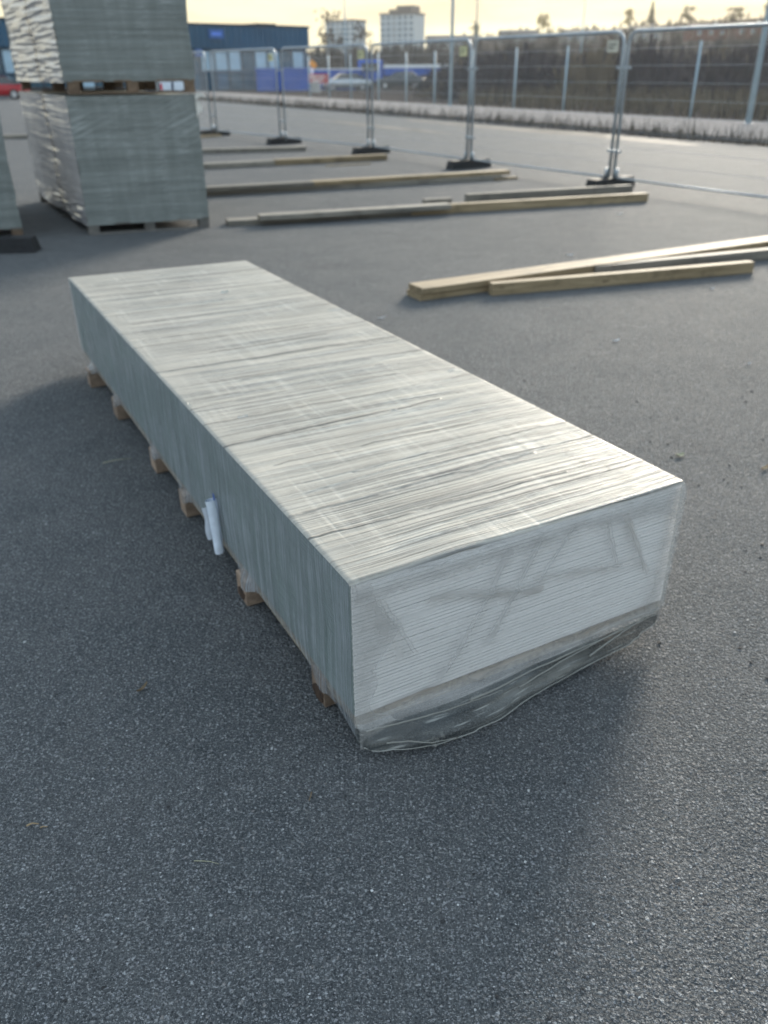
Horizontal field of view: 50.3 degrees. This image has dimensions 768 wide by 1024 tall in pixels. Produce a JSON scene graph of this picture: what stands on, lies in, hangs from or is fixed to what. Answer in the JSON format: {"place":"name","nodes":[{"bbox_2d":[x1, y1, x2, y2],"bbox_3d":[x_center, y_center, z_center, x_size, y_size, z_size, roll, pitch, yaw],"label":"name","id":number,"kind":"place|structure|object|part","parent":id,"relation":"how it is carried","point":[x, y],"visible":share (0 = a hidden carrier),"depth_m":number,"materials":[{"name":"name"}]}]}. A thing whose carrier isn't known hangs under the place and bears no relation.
{"place":"outdoors","nodes":[
{"label":"outdoors","id":0,"kind":"place"},
{"bbox_2d":[310,82,320,92],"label":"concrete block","id":1,"kind":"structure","parent":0,"point":[316,84],"depth_m":69.23,"materials":[{"name":"grey concrete"}]},
{"bbox_2d":[0,96,767,1023],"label":"yard","id":2,"kind":"structure","parent":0,"point":[564,356],"depth_m":2.56,"materials":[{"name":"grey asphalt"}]},
{"bbox_2d":[0,227,22,234],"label":"pallet","id":3,"kind":"object","parent":2,"relation":"on","point":[17,231],"visible":0.26,"depth_m":9.69,"materials":[{"name":"brown wood"}]},
{"bbox_2d":[0,119,22,229],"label":"wrapped pallet load","id":4,"kind":"object","parent":3,"relation":"on","point":[9,215],"visible":1,"depth_m":9.50,"materials":[{"name":"grey plastic"}]},
{"bbox_2d":[0,76,29,98],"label":"parked car","id":5,"kind":"object","parent":2,"relation":"on","point":[10,87],"visible":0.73,"depth_m":58.02,"materials":[{"name":"red paint"}]},
{"bbox_3d":[-27.524,-30.766,58.325,2.900,0.512,1.600,-6,29,-10],"label":"window","id":6,"kind":"part","parent":5,"relation":"part of","materials":[{"name":"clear glass"}]},
{"bbox_2d":[3,134,27,138],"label":"timber plank","id":7,"kind":"object","parent":2,"relation":"on","point":[17,136],"visible":0.67,"depth_m":24.08,"materials":[{"name":"grey wood"}]},
{"bbox_2d":[0,235,41,253],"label":"fence foot","id":8,"kind":"object","parent":2,"relation":"on","point":[13,244],"visible":1,"depth_m":8.92},
{"bbox_2d":[39,193,209,234],"bbox_3d":[-3.719,-4.218,11.363,1.428,0.127,3.648,-16,32,-26],"label":"pallet","id":9,"kind":"object","parent":2,"relation":"on","point":[203,222],"visible":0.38,"depth_m":10.09,"materials":[{"name":"brown wood"}]},
{"bbox_2d":[18,90,208,226],"bbox_3d":[-3.677,-4.880,11.024,1.573,1.413,3.657,-16,32,-25],"label":"wrapped pallet load","id":10,"kind":"object","parent":9,"relation":"on","point":[103,159],"visible":1,"depth_m":9.77,"materials":[{"name":"grey plastic"}]},
{"bbox_2d":[20,79,195,94],"bbox_3d":[-3.711,-5.559,10.643,1.386,0.139,3.641,-16,32,-26],"label":"pallet","id":11,"kind":"object","parent":10,"relation":"on","point":[132,87],"visible":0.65,"depth_m":9.51,"materials":[{"name":"brown wood"}]},
{"bbox_2d":[0,0,194,82],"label":"wrapped pallet load","id":12,"kind":"object","parent":11,"relation":"on","point":[56,41],"visible":1,"depth_m":9.17,"materials":[{"name":"grey plastic"}]},
{"bbox_2d":[136,681,146,691],"bbox_3d":[-0.775,0.563,2.621,0.012,0.016,0.050,15,32,26],"label":"dead leaf","id":13,"kind":"object","parent":2,"relation":"on","point":[142,687],"visible":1,"depth_m":2.63,"materials":[{"name":"brown plant"}]},
{"bbox_2d":[200,134,221,137],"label":"timber plank","id":14,"kind":"object","parent":2,"relation":"on","point":[211,135],"visible":0.57,"depth_m":24.01,"materials":[{"name":"wood"}]},
{"bbox_2d":[200,125,230,135],"bbox_3d":[-5.059,-11.381,24.387,0.950,0.300,0.272,-19,34,-30],"label":"fence foot","id":15,"kind":"object","parent":2,"relation":"on","point":[208,132],"visible":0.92,"depth_m":24.31},
{"bbox_2d":[155,51,214,129],"bbox_3d":[-6.190,-12.969,25.209,0.100,2.125,3.975,-20,34,-32],"label":"fence panel","id":16,"kind":"object","parent":15,"relation":"on","point":[207,90],"visible":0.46,"depth_m":24.16,"materials":[{"name":"metal"}]},
{"bbox_2d":[209,48,285,136],"bbox_3d":[-3.774,-11.467,22.403,0.100,2.125,3.975,-20,34,-32],"label":"fence panel","id":17,"kind":"object","parent":15,"relation":"on","point":[270,57],"visible":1,"depth_m":22.32,"materials":[{"name":"metal"}]},
{"bbox_2d":[203,160,274,168],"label":"timber plank","id":18,"kind":"object","parent":2,"relation":"on","point":[234,164],"visible":0.81,"depth_m":16.52,"materials":[{"name":"grey wood"}]},
{"bbox_2d":[202,146,305,153],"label":"timber plank","id":19,"kind":"object","parent":2,"relation":"on","point":[251,149],"visible":0.86,"depth_m":19.48,"materials":[{"name":"grey wood"}]},
{"bbox_2d":[266,131,301,144],"bbox_3d":[-2.643,-9.879,21.582,0.950,0.300,0.272,-18,33,-30],"label":"fence foot","id":20,"kind":"object","parent":2,"relation":"on","point":[281,140],"visible":0.96,"depth_m":21.48},
{"bbox_2d":[225,212,410,226],"bbox_3d":[-0.840,-3.874,10.743,2.438,0.066,0.247,-8,30,-14],"label":"timber plank","id":21,"kind":"object","parent":2,"relation":"on","point":[242,221],"visible":0.66,"depth_m":10.59,"materials":[{"name":"grey wood"}]},
{"bbox_2d":[257,203,450,220],"bbox_3d":[-0.354,-3.941,10.720,2.595,0.062,0.211,-9,30,-16],"label":"timber plank","id":22,"kind":"object","parent":21,"relation":"on","point":[347,212],"visible":1,"depth_m":10.63,"materials":[{"name":"grey wood"}]},
{"bbox_2d":[272,154,386,165],"bbox_3d":[-1.124,-7.449,17.282,2.498,0.110,0.227,-12,30,-19],"label":"timber plank","id":23,"kind":"object","parent":2,"relation":"on","point":[327,159],"visible":0.98,"depth_m":17.18,"materials":[{"name":"beige wood"}]},
{"bbox_2d":[326,163,370,166],"bbox_3d":[-0.728,-7.111,16.746,0.960,0.020,0.073,-11,30,-18],"label":"timber lath","id":24,"kind":"object","parent":2,"relation":"on","point":[349,164],"visible":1,"depth_m":16.72,"materials":[{"name":"grey wood"}]},
{"bbox_2d":[206,175,502,195],"bbox_3d":[-0.515,-5.466,13.666,5.437,0.068,0.222,-10,30,-17],"label":"timber plank","id":25,"kind":"object","parent":2,"relation":"on","point":[425,181],"visible":0.74,"depth_m":13.62,"materials":[{"name":"brown wood"}]},
{"bbox_2d":[206,180,313,191],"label":"timber plank","id":26,"kind":"object","parent":25,"relation":"on","point":[258,186],"visible":0.84,"depth_m":13.02,"materials":[{"name":"brown wood"}]},
{"bbox_2d":[310,169,509,185],"bbox_3d":[0.506,-5.717,13.966,3.661,0.066,0.210,-11,30,-19],"label":"timber plank","id":27,"kind":"object","parent":25,"relation":"on","point":[407,177],"visible":0.98,"depth_m":13.86,"materials":[{"name":"beige wood"}]},
{"bbox_2d":[351,139,389,154],"bbox_3d":[-0.299,-8.441,18.893,0.950,0.300,0.272,-21,34,-32],"label":"fence foot","id":28,"kind":"object","parent":2,"relation":"on","point":[366,150],"visible":0.92,"depth_m":18.79},
{"bbox_2d":[280,44,374,145],"bbox_3d":[-1.416,-10.011,19.682,0.101,2.125,3.902,-21,34,-32],"label":"fence panel","id":29,"kind":"object","parent":28,"relation":"on","point":[360,56],"visible":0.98,"depth_m":19.51,"materials":[{"name":"metal"}]},
{"bbox_2d":[68,261,684,751],"bbox_3d":[-0.525,-0.516,3.991,1.268,0.607,4.152,-15,32,-25],"label":"wrapped board package","id":30,"kind":"object","parent":2,"relation":"on","point":[394,523],"visible":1,"depth_m":2.68,"materials":[{"name":"white plastic"}]},
{"bbox_2d":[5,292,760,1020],"bbox_3d":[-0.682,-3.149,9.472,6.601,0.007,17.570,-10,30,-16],"label":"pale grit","id":31,"kind":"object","parent":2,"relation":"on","point":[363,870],"visible":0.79,"depth_m":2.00,"materials":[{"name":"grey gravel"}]},
{"bbox_2d":[422,197,451,203],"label":"timber plank","id":32,"kind":"object","parent":2,"relation":"on","point":[438,200],"visible":0.53,"depth_m":11.62,"materials":[{"name":"grey wood"}]},
{"bbox_2d":[446,151,490,169],"bbox_3d":[1.668,-6.907,16.037,0.950,0.300,0.272,-18,33,-29],"label":"fence foot","id":33,"kind":"object","parent":2,"relation":"on","point":[462,164],"visible":0.98,"depth_m":15.93},
{"bbox_2d":[370,38,477,158],"bbox_3d":[0.722,-8.527,16.915,0.100,2.125,3.874,-17,32,-27],"label":"fence panel","id":34,"kind":"object","parent":33,"relation":"on","point":[374,58],"visible":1,"depth_m":16.66,"materials":[{"name":"metal"}]},
{"bbox_2d":[494,176,517,180],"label":"timber plank","id":35,"kind":"object","parent":2,"relation":"on","point":[507,178],"visible":1,"depth_m":14.37,"materials":[{"name":"beige wood"}]},
{"bbox_2d":[316,119,699,145],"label":"puddle","id":36,"kind":"object","parent":2,"relation":"on","point":[638,139],"visible":0.83,"depth_m":24.98,"materials":[{"name":"grey liquid"}]},
{"bbox_2d":[411,192,648,215],"bbox_3d":[2.093,-4.335,11.489,3.664,0.115,0.132,-9,30,-15],"label":"timber plank","id":37,"kind":"object","parent":2,"relation":"on","point":[482,206],"visible":0.94,"depth_m":11.45,"materials":[{"name":"brown wood"}]},
{"bbox_2d":[465,184,632,201],"bbox_3d":[2.534,-4.835,12.402,2.813,0.115,0.110,-10,30,-16],"label":"timber plank","id":38,"kind":"object","parent":2,"relation":"on","point":[546,193],"visible":0.89,"depth_m":12.35,"materials":[{"name":"grey wood"}]},
{"bbox_2d":[407,246,767,300],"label":"timber plank","id":39,"kind":"object","parent":2,"relation":"on","point":[415,295],"visible":0.15,"depth_m":7.10,"materials":[{"name":"brown wood"}]},
{"bbox_2d":[409,235,767,294],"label":"timber plank","id":40,"kind":"object","parent":39,"relation":"on","point":[474,281],"visible":0.88,"depth_m":7.61,"materials":[{"name":"beige wood"}]},
{"bbox_2d":[585,167,634,186],"bbox_3d":[3.680,-5.413,13.253,0.950,0.300,0.272,-19,34,-30],"label":"fence foot","id":41,"kind":"object","parent":2,"relation":"on","point":[605,180],"visible":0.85,"depth_m":13.14},
{"bbox_2d":[469,30,631,177],"bbox_3d":[2.707,-7.019,14.104,0.100,2.125,3.851,-17,33,-28],"label":"fence panel","id":42,"kind":"object","parent":41,"relation":"on","point":[613,46],"visible":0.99,"depth_m":13.80,"materials":[{"name":"metal"}]},
{"bbox_2d":[612,22,767,198],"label":"fence panel","id":43,"kind":"object","parent":41,"relation":"on","point":[723,26],"visible":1,"depth_m":11.74,"materials":[{"name":"metal"}]},
{"bbox_2d":[488,260,754,295],"bbox_3d":[2.216,-2.141,7.460,2.696,0.105,0.093,-9,30,-15],"label":"timber plank","id":44,"kind":"object","parent":2,"relation":"on","point":[520,286],"visible":1,"depth_m":7.39,"materials":[{"name":"beige wood"}]},
{"bbox_2d":[594,248,767,272],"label":"timber plank","id":45,"kind":"object","parent":2,"relation":"on","point":[758,254],"visible":0.69,"depth_m":8.00,"materials":[{"name":"grey wood"}]},
{"bbox_2d":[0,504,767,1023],"bbox_3d":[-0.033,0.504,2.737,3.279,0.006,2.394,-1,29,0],"label":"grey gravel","id":46,"kind":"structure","parent":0,"point":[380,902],"depth_m":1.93,"materials":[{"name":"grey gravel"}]},
{"bbox_2d":[0,0,767,53],"label":"sky","id":47,"kind":"structure","parent":0,"point":[494,16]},
{"bbox_2d":[190,90,767,139],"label":"path","id":48,"kind":"structure","parent":0,"point":[578,116],"depth_m":32.24,"materials":[{"name":"grey concrete"}]},
{"bbox_2d":[211,18,767,146],"bbox_3d":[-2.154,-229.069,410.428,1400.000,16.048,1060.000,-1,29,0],"label":"ground","id":49,"kind":"structure","parent":0,"point":[388,95],"depth_m":62.69,"materials":[{"name":"grey asphalt"}]},
{"bbox_2d":[0,17,309,90],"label":"commercial building","id":50,"kind":"structure","parent":49,"relation":"on","point":[206,38],"depth_m":77.45,"materials":[{"name":"blue metal"}]},
{"bbox_2d":[0,57,3,73],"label":"window","id":51,"kind":"structure","parent":50,"relation":"in","point":[1,68],"depth_m":65.01,"materials":[{"name":"grey glass"}]},
{"bbox_2d":[0,49,14,72],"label":"window","id":52,"kind":"structure","parent":50,"relation":"in","point":[5,53],"depth_m":65.12,"materials":[{"name":"glass"}]},
{"bbox_2d":[30,82,43,90],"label":"window","id":53,"kind":"structure","parent":50,"relation":"in","point":[33,84],"depth_m":67.17,"materials":[{"name":"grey glass"}]},
{"bbox_2d":[44,82,52,89],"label":"window","id":54,"kind":"structure","parent":50,"relation":"in","point":[47,84],"depth_m":67.73,"materials":[{"name":"grey glass"}]},
{"bbox_2d":[83,82,95,86],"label":"window","id":55,"kind":"structure","parent":50,"relation":"in","point":[86,84],"depth_m":69.86,"materials":[{"name":"glass"}]},
{"bbox_2d":[96,82,102,86],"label":"window","id":56,"kind":"structure","parent":50,"relation":"in","point":[99,84],"depth_m":70.41,"materials":[{"name":"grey glass"}]},
{"bbox_2d":[192,50,200,70],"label":"window","id":57,"kind":"structure","parent":50,"relation":"in","point":[195,58],"depth_m":75.49,"materials":[{"name":"grey glass"}]},
{"bbox_2d":[194,73,202,90],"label":"window","id":58,"kind":"structure","parent":50,"relation":"in","point":[196,74],"depth_m":76.22,"materials":[{"name":"grey glass"}]},
{"bbox_2d":[200,50,214,70],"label":"window","id":59,"kind":"structure","parent":50,"relation":"in","point":[206,52],"depth_m":76.10,"materials":[{"name":"white glass"}]},
{"bbox_2d":[202,73,216,90],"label":"window","id":60,"kind":"structure","parent":50,"relation":"in","point":[208,74],"depth_m":76.92,"materials":[{"name":"grey glass"}]},
{"bbox_2d":[214,52,228,70],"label":"window","id":61,"kind":"structure","parent":50,"relation":"in","point":[215,53],"depth_m":77.01,"materials":[{"name":"glass"}]},
{"bbox_2d":[216,73,229,89],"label":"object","id":62,"kind":"structure","parent":50,"relation":"in","point":[217,74],"depth_m":77.81,"materials":[{"name":"grey glass"}]},
{"bbox_2d":[228,51,241,70],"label":"window","id":63,"kind":"structure","parent":50,"relation":"in","point":[239,54],"depth_m":77.90,"materials":[{"name":"glass"}]},
{"bbox_2d":[229,73,242,89],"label":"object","id":64,"kind":"structure","parent":50,"relation":"in","point":[231,74],"depth_m":78.72,"materials":[{"name":"grey glass"}]},
{"bbox_2d":[241,51,254,70],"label":"window","id":65,"kind":"structure","parent":50,"relation":"in","point":[242,53],"depth_m":78.80,"materials":[{"name":"grey glass"}]},
{"bbox_2d":[243,72,255,89],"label":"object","id":66,"kind":"structure","parent":50,"relation":"in","point":[246,74],"depth_m":79.59,"materials":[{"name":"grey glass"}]},
{"bbox_2d":[254,51,266,67],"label":"window","id":67,"kind":"structure","parent":50,"relation":"in","point":[264,53],"depth_m":79.62,"materials":[{"name":"glass"}]},
{"bbox_2d":[267,51,279,67],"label":"window","id":68,"kind":"structure","parent":50,"relation":"in","point":[268,52],"depth_m":80.61,"materials":[{"name":"glass"}]},
{"bbox_2d":[279,51,291,67],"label":"window","id":69,"kind":"structure","parent":50,"relation":"in","point":[285,63],"depth_m":81.48,"materials":[{"name":"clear glass"}]},
{"bbox_2d":[292,51,303,67],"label":"window","id":70,"kind":"structure","parent":50,"relation":"in","point":[297,62],"depth_m":82.32,"materials":[{"name":"glass"}]},
{"bbox_2d":[254,68,312,90],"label":"container","id":71,"kind":"object","parent":49,"relation":"on","point":[298,81],"visible":0.73,"depth_m":74.21,"materials":[{"name":"blue metal"}]},
{"bbox_2d":[308,74,327,91],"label":"site sign","id":72,"kind":"object","parent":49,"relation":"on","point":[321,78],"visible":0.69,"depth_m":70.62,"materials":[{"name":"metal"}]},
{"bbox_2d":[314,8,346,53],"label":"ridge tree","id":73,"kind":"object","parent":49,"relation":"on","point":[323,38],"visible":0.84,"depth_m":163.87,"materials":[{"name":"green plant"}]},
{"bbox_2d":[314,68,363,88],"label":"container","id":74,"kind":"object","parent":49,"relation":"on","point":[333,73],"visible":0.27,"depth_m":77.45,"materials":[{"name":"metal"}]},
{"bbox_2d":[324,19,366,55],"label":"apartment block","id":75,"kind":"structure","parent":49,"relation":"on","point":[336,25],"depth_m":362.37,"materials":[{"name":"white concrete"}]},
{"bbox_2d":[320,73,370,90],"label":"parked car","id":76,"kind":"object","parent":49,"relation":"on","point":[342,84],"visible":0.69,"depth_m":72.81,"materials":[{"name":"silver metal"}]},
{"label":"window","id":77,"kind":"part","parent":76,"relation":"part of","materials":[{"name":"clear glass"}]},
{"bbox_2d":[344,0,346,67],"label":"mast pole","id":78,"kind":"object","parent":49,"relation":"on","point":[345,34],"visible":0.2,"depth_m":84.51,"materials":[{"name":"grey metal"}]},
{"bbox_2d":[352,20,373,52],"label":"ridge tree","id":79,"kind":"object","parent":49,"relation":"on","point":[360,35],"visible":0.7,"depth_m":172.65,"materials":[{"name":"green plant"}]},
{"bbox_2d":[376,71,424,89],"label":"parked car","id":80,"kind":"object","parent":49,"relation":"on","point":[385,84],"visible":0.75,"depth_m":73.59,"materials":[{"name":"paint"}]},
{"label":"window","id":81,"kind":"part","parent":80,"relation":"part of","materials":[{"name":"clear glass"}]},
{"bbox_2d":[379,5,425,53],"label":"apartment block","id":82,"kind":"structure","parent":49,"relation":"on","point":[402,23],"depth_m":361.51,"materials":[{"name":"white concrete"}]},
{"bbox_2d":[358,60,449,88],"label":"flatbed lorry","id":83,"kind":"object","parent":49,"relation":"on","point":[389,70],"visible":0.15,"depth_m":79.16,"materials":[{"name":"blue paint"}]},
{"bbox_2d":[448,0,453,104],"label":"mast pole","id":84,"kind":"object","parent":49,"relation":"on","point":[451,45],"visible":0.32,"depth_m":41.08,"materials":[{"name":"grey metal"}]},
{"bbox_2d":[425,33,479,49],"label":"house","id":85,"kind":"structure","parent":49,"relation":"on","point":[437,37],"depth_m":239.00,"materials":[{"name":"concrete"}]},
{"bbox_2d":[152,87,767,146],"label":"roadside weeds","id":86,"kind":"object","parent":49,"relation":"on","point":[301,105],"visible":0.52,"depth_m":27.55,"materials":[{"name":"plant"}]},
{"bbox_2d":[469,20,480,34],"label":"ridge tree","id":87,"kind":"object","parent":49,"relation":"on","point":[474,27],"visible":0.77,"depth_m":276.89,"materials":[{"name":"green plant"}]},
{"bbox_2d":[475,0,477,40],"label":"mast pole","id":88,"kind":"object","parent":49,"relation":"on","point":[476,21],"depth_m":161.81,"materials":[{"name":"grey metal"}]},
{"bbox_2d":[498,27,537,43],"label":"house","id":89,"kind":"structure","parent":49,"relation":"on","point":[526,31],"depth_m":234.01,"materials":[{"name":"concrete"}]},
{"bbox_2d":[308,41,759,121],"bbox_3d":[4.051,-22.174,42.030,0.093,2.770,37.678,-15,32,-25],"label":"wire fence","id":90,"kind":"object","parent":49,"relation":"on","point":[696,74],"visible":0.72,"depth_m":38.62,"materials":[{"name":"grey metal"}]},
{"bbox_2d":[307,12,767,74],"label":"bare woodland","id":91,"kind":"object","parent":49,"relation":"on","point":[387,56],"visible":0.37,"depth_m":139.79,"materials":[{"name":"brown wood"}]},
{"bbox_2d":[536,13,550,32],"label":"ridge tree","id":92,"kind":"object","parent":49,"relation":"on","point":[543,22],"visible":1,"depth_m":276.56,"materials":[{"name":"green plant"}]},
{"bbox_2d":[560,27,597,42],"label":"house","id":93,"kind":"structure","parent":49,"relation":"on","point":[587,29],"depth_m":227.32,"materials":[{"name":"concrete"}]},
{"bbox_2d":[580,0,585,52],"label":"street lamp","id":94,"kind":"object","parent":49,"relation":"on","point":[583,25],"visible":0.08,"depth_m":90.17,"materials":[{"name":"grey metal"}]},
{"bbox_2d":[408,33,767,98],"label":"bramble thicket","id":95,"kind":"object","parent":49,"relation":"on","point":[571,70],"visible":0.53,"depth_m":51.82,"materials":[{"name":"plant"}]},
{"bbox_2d":[457,81,767,120],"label":"field scrub","id":96,"kind":"object","parent":49,"relation":"on","point":[569,103],"visible":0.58,"depth_m":38.48,"materials":[{"name":"plant"}]},
{"bbox_2d":[612,26,631,39],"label":"house","id":97,"kind":"structure","parent":49,"relation":"on","point":[620,30],"depth_m":224.21,"materials":[{"name":"concrete"}]},
{"bbox_2d":[623,8,634,27],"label":"ridge tree","id":98,"kind":"object","parent":49,"relation":"on","point":[629,12],"visible":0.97,"depth_m":275.92,"materials":[{"name":"green plant"}]},
{"bbox_2d":[628,24,661,42],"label":"house","id":99,"kind":"structure","parent":49,"relation":"on","point":[632,29],"depth_m":218.49,"materials":[{"name":"concrete"}]},
{"bbox_2d":[646,0,654,24],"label":"conifer tree","id":100,"kind":"object","parent":49,"relation":"on","point":[652,10],"visible":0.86,"depth_m":275.38,"materials":[{"name":"green plant"}]},
{"bbox_2d":[680,6,696,20],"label":"ridge tree","id":101,"kind":"object","parent":49,"relation":"on","point":[687,17],"visible":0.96,"depth_m":274.93,"materials":[{"name":"green plant"}]},
{"bbox_2d":[683,21,727,40],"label":"house","id":102,"kind":"structure","parent":49,"relation":"on","point":[711,33],"depth_m":207.89,"materials":[{"name":"concrete"}]},
{"bbox_2d":[726,6,745,19],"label":"ridge tree","id":103,"kind":"object","parent":49,"relation":"on","point":[735,9],"visible":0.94,"depth_m":274.95,"materials":[{"name":"green plant"}]},
{"bbox_2d":[729,20,767,39],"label":"house","id":104,"kind":"structure","parent":49,"relation":"on","point":[749,30],"depth_m":204.28,"materials":[{"name":"concrete"}]},
{"bbox_2d":[743,2,767,122],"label":"mast pole","id":105,"kind":"object","parent":49,"relation":"on","point":[754,82],"visible":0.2,"depth_m":26.78,"materials":[{"name":"grey metal"}]}
]}

